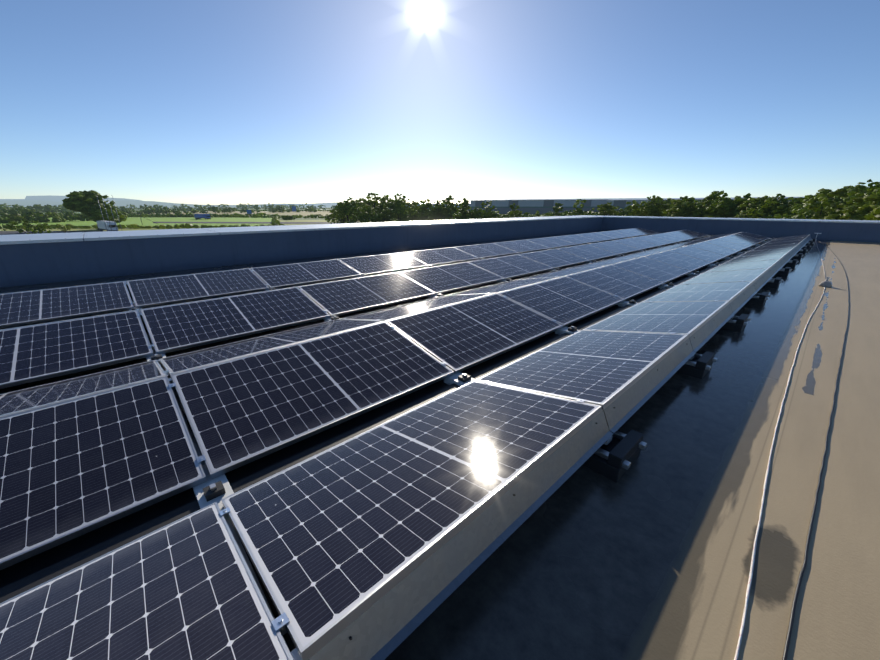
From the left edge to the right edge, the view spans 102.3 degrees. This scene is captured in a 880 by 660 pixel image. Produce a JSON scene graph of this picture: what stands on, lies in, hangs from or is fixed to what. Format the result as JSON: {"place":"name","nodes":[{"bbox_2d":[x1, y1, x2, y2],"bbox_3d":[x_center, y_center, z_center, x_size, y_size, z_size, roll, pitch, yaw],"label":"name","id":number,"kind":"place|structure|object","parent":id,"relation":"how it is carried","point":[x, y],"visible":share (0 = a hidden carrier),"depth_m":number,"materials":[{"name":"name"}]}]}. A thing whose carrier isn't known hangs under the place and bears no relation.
{"place":"outdoors","nodes":[
{"label":"outdoors","id":0,"kind":"place"},
{"bbox_2d":[0,231,101,234],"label":"road","id":1,"kind":"structure","parent":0,"point":[8,232],"depth_m":134.05,"materials":[{"name":"asphalt"}]},
{"bbox_2d":[96,220,117,230],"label":"white truck","id":2,"kind":"object","parent":1,"relation":"on","point":[101,225],"visible":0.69,"depth_m":132.77,"materials":[{"name":"white"}]},
{"bbox_2d":[0,195,141,201],"bbox_3d":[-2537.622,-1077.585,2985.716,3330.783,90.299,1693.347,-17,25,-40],"label":"wooded hill","id":3,"kind":"structure","parent":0,"point":[52,198],"depth_m":2631.91,"materials":[{"name":"plant"}]},
{"bbox_2d":[0,217,271,227],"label":"green field","id":4,"kind":"structure","parent":0,"point":[146,221],"depth_m":233.70,"materials":[{"name":"green plant"}]},
{"bbox_2d":[0,200,306,207],"bbox_3d":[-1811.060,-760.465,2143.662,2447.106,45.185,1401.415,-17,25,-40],"label":"hill","id":5,"kind":"structure","parent":0,"point":[26,203],"depth_m":1956.79,"materials":[{"name":"plant"}]},
{"bbox_2d":[0,220,395,230],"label":"rough field","id":6,"kind":"structure","parent":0,"point":[94,229],"depth_m":160.02,"materials":[{"name":"green plant"}]},
{"bbox_2d":[62,190,125,229],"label":"tree","id":7,"kind":"object","parent":6,"relation":"on","point":[85,202],"visible":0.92,"depth_m":143.82,"materials":[{"name":"green plant"}]},
{"bbox_2d":[0,223,283,228],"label":"hedge","id":8,"kind":"object","parent":6,"relation":"on","point":[163,226],"visible":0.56,"depth_m":159.46,"materials":[{"name":"green plant"}]},
{"bbox_2d":[138,211,367,216],"bbox_3d":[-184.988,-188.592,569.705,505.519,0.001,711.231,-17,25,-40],"label":"field stubble","id":9,"kind":"object","parent":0,"point":[305,213],"visible":0.12,"depth_m":500.14,"materials":[{"name":"plant"}]},
{"bbox_2d":[153,222,360,223],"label":"road","id":10,"kind":"structure","parent":0,"point":[257,222],"depth_m":216.69,"materials":[{"name":"asphalt"}]},
{"bbox_2d":[248,202,338,206],"bbox_3d":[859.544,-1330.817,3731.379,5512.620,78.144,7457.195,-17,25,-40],"label":"hill","id":11,"kind":"structure","parent":0,"point":[325,204],"depth_m":4326.05,"materials":[{"name":"plant"}]},
{"bbox_2d":[135,207,543,227],"bbox_3d":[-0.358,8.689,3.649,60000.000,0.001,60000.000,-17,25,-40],"label":"ground","id":12,"kind":"structure","parent":0,"point":[317,218],"depth_m":295.53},
{"bbox_2d":[3,219,51,233],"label":"tree","id":13,"kind":"object","parent":12,"relation":"on","point":[30,227],"visible":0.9,"depth_m":94.96,"materials":[{"name":"green plant"}]},
{"bbox_2d":[40,212,65,221],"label":"tree","id":14,"kind":"object","parent":12,"relation":"on","point":[57,218],"visible":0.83,"depth_m":221.63,"materials":[{"name":"green plant"}]},
{"bbox_2d":[0,212,277,216],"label":"hedge","id":15,"kind":"object","parent":12,"relation":"on","point":[156,214],"visible":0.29,"depth_m":332.74,"materials":[{"name":"green plant"}]},
{"bbox_2d":[127,213,369,218],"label":"hedge","id":16,"kind":"object","parent":12,"relation":"on","point":[254,215],"visible":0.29,"depth_m":315.37,"materials":[{"name":"green plant"}]},
{"bbox_2d":[336,197,361,221],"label":"tree","id":17,"kind":"object","parent":12,"relation":"on","point":[346,207],"visible":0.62,"depth_m":135.47,"materials":[{"name":"green plant"}]},
{"bbox_2d":[356,204,384,222],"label":"tree","id":18,"kind":"object","parent":12,"relation":"on","point":[371,215],"visible":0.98,"depth_m":123.74,"materials":[{"name":"green plant"}]},
{"bbox_2d":[363,192,388,221],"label":"tree","id":19,"kind":"object","parent":12,"relation":"on","point":[372,203],"visible":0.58,"depth_m":139.11,"materials":[{"name":"green plant"}]},
{"bbox_2d":[369,203,397,221],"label":"tree","id":20,"kind":"object","parent":12,"relation":"on","point":[381,209],"visible":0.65,"depth_m":132.35,"materials":[{"name":"green plant"}]},
{"bbox_2d":[384,193,413,220],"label":"tree","id":21,"kind":"object","parent":12,"relation":"on","point":[391,204],"visible":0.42,"depth_m":131.04,"materials":[{"name":"green plant"}]},
{"bbox_2d":[392,205,411,221],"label":"tree","id":22,"kind":"object","parent":12,"relation":"on","point":[396,209],"visible":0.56,"depth_m":124.51,"materials":[{"name":"green plant"}]},
{"bbox_2d":[409,199,441,220],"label":"tree","id":23,"kind":"object","parent":12,"relation":"on","point":[425,206],"visible":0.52,"depth_m":125.35,"materials":[{"name":"green plant"}]},
{"bbox_2d":[433,195,461,219],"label":"tree","id":24,"kind":"object","parent":12,"relation":"on","point":[446,209],"visible":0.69,"depth_m":127.12,"materials":[{"name":"green plant"}]},
{"bbox_2d":[446,198,473,219],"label":"tree","id":25,"kind":"object","parent":12,"relation":"on","point":[465,203],"visible":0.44,"depth_m":119.10,"materials":[{"name":"green plant"}]},
{"bbox_2d":[472,201,497,218],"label":"tree","id":26,"kind":"object","parent":12,"relation":"on","point":[491,213],"visible":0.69,"depth_m":116.83,"materials":[{"name":"green plant"}]},
{"bbox_2d":[570,199,597,215],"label":"tree","id":27,"kind":"object","parent":12,"relation":"on","point":[577,211],"visible":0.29,"depth_m":102.98,"materials":[{"name":"green plant"}]},
{"bbox_2d":[597,202,624,215],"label":"tree","id":28,"kind":"object","parent":12,"relation":"on","point":[603,210],"visible":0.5,"depth_m":91.33,"materials":[{"name":"green plant"}]},
{"bbox_2d":[630,195,670,216],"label":"tree","id":29,"kind":"object","parent":12,"relation":"on","point":[644,210],"visible":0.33,"depth_m":81.42,"materials":[{"name":"green plant"}]},
{"bbox_2d":[655,196,710,216],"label":"tree","id":30,"kind":"object","parent":12,"relation":"on","point":[677,209],"visible":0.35,"depth_m":73.85,"materials":[{"name":"green plant"}]},
{"bbox_2d":[688,190,727,216],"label":"tree","id":31,"kind":"object","parent":12,"relation":"on","point":[714,195],"visible":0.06,"depth_m":71.31,"materials":[{"name":"green plant"}]},
{"bbox_2d":[703,201,734,217],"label":"tree","id":32,"kind":"object","parent":12,"relation":"on","point":[719,213],"visible":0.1,"depth_m":67.05,"materials":[{"name":"green plant"}]},
{"bbox_2d":[703,193,750,217],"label":"tree","id":33,"kind":"object","parent":12,"relation":"on","point":[720,202],"visible":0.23,"depth_m":66.79,"materials":[{"name":"green plant"}]},
{"bbox_2d":[726,195,777,217],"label":"tree","id":34,"kind":"object","parent":12,"relation":"on","point":[754,203],"visible":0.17,"depth_m":62.09,"materials":[{"name":"green plant"}]},
{"bbox_2d":[735,201,801,218],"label":"tree","id":35,"kind":"object","parent":12,"relation":"on","point":[773,206],"visible":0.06,"depth_m":57.82,"materials":[{"name":"green plant"}]},
{"bbox_2d":[756,193,793,218],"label":"tree","id":36,"kind":"object","parent":12,"relation":"on","point":[782,198],"visible":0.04,"depth_m":59.72,"materials":[{"name":"green plant"}]},
{"bbox_2d":[781,188,832,215],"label":"tree","id":37,"kind":"object","parent":12,"relation":"on","point":[823,191],"depth_m":56.61,"materials":[{"name":"green plant"}]},
{"bbox_2d":[774,195,846,218],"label":"tree","id":38,"kind":"object","parent":12,"relation":"on","point":[807,214],"visible":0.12,"depth_m":46.24,"materials":[{"name":"green plant"}]},
{"bbox_2d":[801,197,845,218],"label":"tree","id":39,"kind":"object","parent":12,"relation":"on","point":[815,207],"visible":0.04,"depth_m":43.87,"materials":[{"name":"green plant"}]},
{"bbox_2d":[811,191,879,219],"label":"tree","id":40,"kind":"object","parent":12,"relation":"on","point":[860,213],"visible":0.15,"depth_m":39.45,"materials":[{"name":"green plant"}]},
{"bbox_2d":[826,185,865,206],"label":"tree","id":41,"kind":"object","parent":12,"relation":"on","point":[839,193],"visible":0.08,"depth_m":51.66,"materials":[{"name":"green plant"}]},
{"bbox_2d":[834,179,879,209],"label":"tree","id":42,"kind":"object","parent":12,"relation":"on","point":[852,190],"visible":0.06,"depth_m":44.15,"materials":[{"name":"green plant"}]},
{"bbox_2d":[864,205,879,220],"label":"tree","id":43,"kind":"object","parent":12,"relation":"on","point":[876,209],"visible":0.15,"depth_m":32.09,"materials":[{"name":"green plant"}]},
{"bbox_2d":[418,3,431,21],"bbox_3d":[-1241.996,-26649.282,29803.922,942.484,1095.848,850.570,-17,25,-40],"label":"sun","id":44,"kind":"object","parent":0,"point":[425,12],"visible":1,"depth_m":29793.02,"materials":[{"name":"white"}]},
{"bbox_2d":[0,0,879,204],"label":"sky","id":45,"kind":"structure","parent":0,"point":[200,102],"materials":[{"name":"blue"}]},
{"bbox_2d":[470,198,638,213],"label":"warehouse","id":46,"kind":"structure","parent":0,"point":[533,206],"depth_m":465.37,"materials":[{"name":"grey"}]},
{"bbox_2d":[607,197,803,211],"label":"warehouse","id":47,"kind":"structure","parent":0,"point":[621,203],"depth_m":394.08,"materials":[{"name":"grey"}]},
{"bbox_3d":[12.601,8.228,-8.407,47.700,8.800,57.900,-17,25,-40],"label":"building body","id":48,"kind":"object","parent":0,"visible":0},
{"bbox_2d":[0,230,879,659],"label":"roof deck","id":49,"kind":"structure","parent":48,"relation":"on","point":[648,554],"depth_m":1.69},
{"bbox_2d":[0,233,774,648],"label":"mounting rails","id":50,"kind":"object","parent":49,"relation":"on","point":[16,579],"visible":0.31,"depth_m":1.97,"materials":[{"name":"silver metal"}]},
{"bbox_2d":[0,281,134,327],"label":"solar panel","id":51,"kind":"object","parent":50,"relation":"on","point":[27,307],"visible":0.98,"depth_m":4.68,"materials":[{"name":"glass"}]},
{"bbox_2d":[0,310,154,388],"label":"solar panel","id":52,"kind":"object","parent":50,"relation":"on","point":[33,353],"visible":0.98,"depth_m":3.24,"materials":[{"name":"glass"}]},
{"bbox_2d":[0,360,166,417],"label":"solar panel","id":53,"kind":"object","parent":50,"relation":"on","point":[24,400],"visible":0.92,"depth_m":2.43,"materials":[{"name":"glass"}]},
{"bbox_2d":[0,376,206,569],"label":"solar panel","id":54,"kind":"object","parent":50,"relation":"on","point":[72,469],"visible":1,"depth_m":1.78,"materials":[{"name":"glass"}]},
{"bbox_2d":[0,502,292,659],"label":"solar panel","id":55,"kind":"object","parent":50,"relation":"on","point":[185,588],"visible":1,"depth_m":1.13,"materials":[{"name":"glass"}]},
{"bbox_2d":[127,268,268,307],"bbox_3d":[-3.857,-0.720,5.753,1.788,0.064,1.000,-17,37,-40],"label":"solar panel","id":56,"kind":"object","parent":50,"relation":"on","point":[163,290],"visible":0.94,"depth_m":5.62,"materials":[{"name":"glass"}]},
{"bbox_2d":[140,287,329,354],"bbox_3d":[-2.355,-0.189,4.227,1.788,0.064,1.000,-17,37,-40],"label":"solar panel","id":57,"kind":"object","parent":50,"relation":"on","point":[173,328],"visible":0.94,"depth_m":4.07,"materials":[{"name":"glass"}]},
{"bbox_2d":[156,319,383,376],"bbox_3d":[-1.554,0.109,3.373,1.788,0.064,1.000,-17,13,-40],"label":"solar panel","id":58,"kind":"object","parent":50,"relation":"on","point":[179,363],"visible":0.9,"depth_m":3.18,"materials":[{"name":"glass"}]},
{"bbox_2d":[251,259,360,288],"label":"solar panel","id":59,"kind":"object","parent":50,"relation":"on","point":[282,276],"visible":0.94,"depth_m":6.78,"materials":[{"name":"glass"},{"name":"silicon"},{"name":"aluminium"}]},
{"bbox_2d":[171,322,453,478],"bbox_3d":[-0.854,0.343,2.700,1.788,0.064,1.000,-17,37,-40],"label":"solar panel","id":60,"kind":"object","parent":50,"relation":"on","point":[242,411],"visible":1,"depth_m":2.47,"materials":[{"name":"glass"}]},
{"bbox_2d":[298,272,434,316],"bbox_3d":[-1.051,-0.587,5.371,1.788,0.064,1.000,-17,37,-40],"label":"solar panel","id":61,"kind":"object","parent":50,"relation":"on","point":[340,297],"visible":0.92,"depth_m":5.23,"materials":[{"name":"glass"},{"name":"silicon"},{"name":"aluminium"}]},
{"bbox_2d":[338,252,427,275],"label":"solar panel","id":62,"kind":"object","parent":50,"relation":"on","point":[375,264],"visible":0.85,"depth_m":7.93,"materials":[{"name":"blue glass"}]},
{"bbox_2d":[219,381,601,659],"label":"solar panel","id":63,"kind":"object","parent":50,"relation":"on","point":[336,540],"visible":1,"depth_m":1.52,"materials":[{"name":"glass"},{"name":"silicon"},{"name":"aluminium"}]},
{"bbox_2d":[341,293,494,321],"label":"solar panel","id":64,"kind":"object","parent":50,"relation":"on","point":[392,313],"visible":0.79,"depth_m":4.38,"materials":[{"name":"glass"},{"name":"silicon"},{"name":"aluminium"}]},
{"bbox_2d":[403,247,478,265],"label":"solar panel","id":65,"kind":"object","parent":50,"relation":"on","point":[435,257],"visible":0.81,"depth_m":9.09,"materials":[{"name":"blue glass"}]},
{"bbox_2d":[398,262,503,294],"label":"solar panel","id":66,"kind":"object","parent":50,"relation":"on","point":[436,280],"visible":0.83,"depth_m":6.39,"materials":[{"name":"glass"},{"name":"silicon"},{"name":"aluminium"}]},
{"bbox_2d":[387,294,562,373],"bbox_3d":[0.450,-0.055,3.844,1.788,0.064,1.000,-17,37,-40],"label":"solar panel","id":67,"kind":"object","parent":50,"relation":"on","point":[460,337],"visible":0.9,"depth_m":3.67,"materials":[{"name":"glass"},{"name":"silicon"},{"name":"aluminium"}]},
{"bbox_2d":[454,243,517,258],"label":"solar panel","id":68,"kind":"object","parent":50,"relation":"on","point":[483,251],"visible":0.94,"depth_m":10.24,"materials":[{"name":"blue glass"}]},
{"bbox_2d":[449,276,562,294],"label":"solar panel","id":69,"kind":"object","parent":50,"relation":"on","point":[504,286],"visible":0.79,"depth_m":5.55,"materials":[{"name":"blue glass"}]},
{"bbox_2d":[468,254,552,279],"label":"solar panel","id":70,"kind":"object","parent":50,"relation":"on","point":[510,266],"visible":0.88,"depth_m":7.55,"materials":[{"name":"blue glass"}]},
{"bbox_2d":[494,240,549,253],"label":"solar panel","id":71,"kind":"object","parent":50,"relation":"on","point":[522,246],"visible":0.96,"depth_m":11.39,"materials":[{"name":"blue glass"}]},
{"bbox_2d":[527,237,575,248],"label":"solar panel","id":72,"kind":"object","parent":50,"relation":"on","point":[552,242],"visible":0.92,"depth_m":12.54,"materials":[{"name":"blue glass"}]},
{"bbox_2d":[518,249,589,268],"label":"solar panel","id":73,"kind":"object","parent":50,"relation":"on","point":[554,258],"visible":0.98,"depth_m":8.70,"materials":[{"name":"blue glass"}]},
{"bbox_2d":[498,276,624,327],"bbox_3d":[1.754,-0.454,4.988,1.788,0.064,1.000,-17,37,-40],"label":"solar panel","id":74,"kind":"object","parent":50,"relation":"on","point":[564,301],"visible":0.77,"depth_m":4.85,"materials":[{"name":"glass"},{"name":"silicon"},{"name":"aluminium"}]},
{"bbox_2d":[516,265,607,279],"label":"solar panel","id":75,"kind":"object","parent":50,"relation":"on","point":[564,272],"visible":0.79,"depth_m":6.72,"materials":[{"name":"blue glass"}]},
{"bbox_2d":[556,234,597,244],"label":"solar panel","id":76,"kind":"object","parent":50,"relation":"on","point":[577,239],"visible":0.94,"depth_m":13.69,"materials":[{"name":"blue glass"}]},
{"bbox_2d":[476,330,688,409],"bbox_3d":[1.252,0.242,2.990,1.788,0.064,1.000,-17,13,-40],"label":"solar panel","id":77,"kind":"object","parent":50,"relation":"on","point":[604,369],"visible":0.83,"depth_m":2.79,"materials":[{"name":"glass"},{"name":"silicon"},{"name":"aluminium"}]},
{"bbox_2d":[558,244,618,260],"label":"solar panel","id":78,"kind":"object","parent":50,"relation":"on","point":[590,252],"visible":0.96,"depth_m":9.86,"materials":[{"name":"blue glass"}]},
{"bbox_2d":[576,232,615,241],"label":"solar panel","id":79,"kind":"object","parent":50,"relation":"on","point":[598,237],"visible":0.85,"depth_m":14.83,"materials":[{"name":"blue glass"}]},
{"bbox_2d":[566,257,639,268],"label":"solar panel","id":80,"kind":"object","parent":50,"relation":"on","point":[606,262],"visible":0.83,"depth_m":7.88,"materials":[{"name":"blue glass"}]},
{"bbox_2d":[587,241,640,254],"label":"solar panel","id":81,"kind":"object","parent":50,"relation":"on","point":[616,247],"visible":0.92,"depth_m":11.01,"materials":[{"name":"blue glass"}]},
{"bbox_2d":[595,231,632,238],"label":"solar panel","id":82,"kind":"object","parent":50,"relation":"on","point":[614,234],"visible":0.85,"depth_m":15.98,"materials":[{"name":"blue glass"}]},
{"bbox_2d":[566,265,663,300],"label":"solar panel","id":83,"kind":"object","parent":50,"relation":"on","point":[619,282],"visible":0.9,"depth_m":6.01,"materials":[{"name":"glass"},{"name":"silicon"},{"name":"aluminium"}]},
{"bbox_2d":[602,250,666,260],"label":"solar panel","id":84,"kind":"object","parent":50,"relation":"on","point":[636,255],"visible":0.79,"depth_m":9.04,"materials":[{"name":"blue glass"}]},
{"bbox_2d":[613,238,659,249],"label":"solar panel","id":85,"kind":"object","parent":50,"relation":"on","point":[637,243],"visible":0.94,"depth_m":12.15,"materials":[{"name":"blue glass"}]},
{"bbox_2d":[612,257,690,283],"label":"solar panel","id":86,"kind":"object","parent":50,"relation":"on","point":[664,273],"visible":0.98,"depth_m":7.17,"materials":[{"name":"blue glass"}]},
{"bbox_2d":[633,235,674,245],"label":"solar panel","id":87,"kind":"object","parent":50,"relation":"on","point":[655,240],"visible":0.92,"depth_m":13.31,"materials":[{"name":"blue glass"}]},
{"bbox_2d":[583,301,729,336],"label":"solar panel","id":88,"kind":"object","parent":50,"relation":"on","point":[690,318],"visible":0.77,"depth_m":3.99,"materials":[{"name":"blue glass"}]},
{"bbox_2d":[650,233,688,242],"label":"solar panel","id":89,"kind":"object","parent":50,"relation":"on","point":[675,239],"visible":0.96,"depth_m":14.46,"materials":[{"name":"blue glass"}]},
{"bbox_2d":[644,251,710,271],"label":"solar panel","id":90,"kind":"object","parent":50,"relation":"on","point":[691,264],"visible":0.9,"depth_m":8.33,"materials":[{"name":"blue glass"}]},
{"bbox_2d":[642,281,753,302],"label":"solar panel","id":91,"kind":"object","parent":50,"relation":"on","point":[728,291],"visible":0.79,"depth_m":5.17,"materials":[{"name":"blue glass"}]},
{"bbox_2d":[669,246,726,263],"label":"solar panel","id":92,"kind":"object","parent":50,"relation":"on","point":[704,255],"visible":0.9,"depth_m":9.49,"materials":[{"name":"blue glass"}]},
{"bbox_2d":[688,242,738,256],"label":"solar panel","id":93,"kind":"object","parent":50,"relation":"on","point":[725,251],"visible":0.92,"depth_m":10.64,"materials":[{"name":"glass"}]},
{"bbox_2d":[678,268,768,284],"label":"solar panel","id":94,"kind":"object","parent":50,"relation":"on","point":[754,275],"visible":0.77,"depth_m":6.33,"materials":[{"name":"glass"}]},
{"bbox_2d":[704,239,748,251],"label":"solar panel","id":95,"kind":"object","parent":50,"relation":"on","point":[730,245],"visible":0.96,"depth_m":11.79,"materials":[{"name":"glass"}]},
{"bbox_2d":[716,236,756,246],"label":"solar panel","id":96,"kind":"object","parent":50,"relation":"on","point":[738,241],"visible":0.96,"depth_m":12.93,"materials":[{"name":"glass"}]},
{"bbox_2d":[706,259,779,271],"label":"solar panel","id":97,"kind":"object","parent":50,"relation":"on","point":[769,264],"visible":0.75,"depth_m":7.49,"materials":[{"name":"glass"}]},
{"bbox_2d":[728,234,763,243],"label":"solar panel","id":98,"kind":"object","parent":50,"relation":"on","point":[746,238],"visible":0.96,"depth_m":14.09,"materials":[{"name":"glass"}]},
{"bbox_2d":[723,252,787,263],"bbox_3d":[7.773,-1.750,8.710,1.788,0.064,1.000,-17,13,-40],"label":"pv module","id":99,"kind":"object","parent":50,"relation":"on","point":[780,256],"visible":0.92,"depth_m":8.64,"materials":[{"name":"glass"}]},
{"bbox_2d":[738,247,794,256],"bbox_3d":[9.077,-2.148,9.854,1.788,0.064,1.000,-17,13,-40],"label":"pv module","id":100,"kind":"object","parent":50,"relation":"on","point":[771,251],"visible":0.88,"depth_m":9.80,"materials":[{"name":"glass"}]},
{"bbox_2d":[751,243,799,250],"bbox_3d":[10.381,-2.547,10.998,1.788,0.064,1.000,-17,13,-40],"label":"pv module","id":101,"kind":"object","parent":50,"relation":"on","point":[795,245],"visible":0.79,"depth_m":10.95,"materials":[{"name":"glass"}]},
{"bbox_2d":[0,217,879,287],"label":"parapet wall","id":102,"kind":"structure","parent":49,"relation":"on","point":[32,263],"depth_m":9.82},
{"bbox_2d":[0,215,879,244],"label":"parapet capping","id":103,"kind":"object","parent":102,"relation":"on","point":[54,237],"visible":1,"depth_m":10.15,"materials":[{"name":"metal"}]},
{"bbox_2d":[290,239,815,659],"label":"mounting brackets","id":104,"kind":"object","parent":49,"relation":"on","point":[615,455],"visible":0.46,"depth_m":2.09,"materials":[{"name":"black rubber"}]},
{"bbox_2d":[309,236,811,659],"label":"wind deflector","id":105,"kind":"object","parent":104,"relation":"on","point":[385,626],"visible":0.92,"depth_m":1.39,"materials":[{"name":"metal"}]},
{"bbox_2d":[734,243,825,659],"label":"lightning conductor","id":106,"kind":"object","parent":49,"relation":"on","point":[749,582],"visible":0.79,"depth_m":1.64,"materials":[{"name":"white metal"}]},
{"bbox_2d":[782,240,848,659],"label":"black cable","id":107,"kind":"object","parent":49,"relation":"on","point":[788,638],"visible":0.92,"depth_m":1.63,"materials":[{"name":"black plastic"}]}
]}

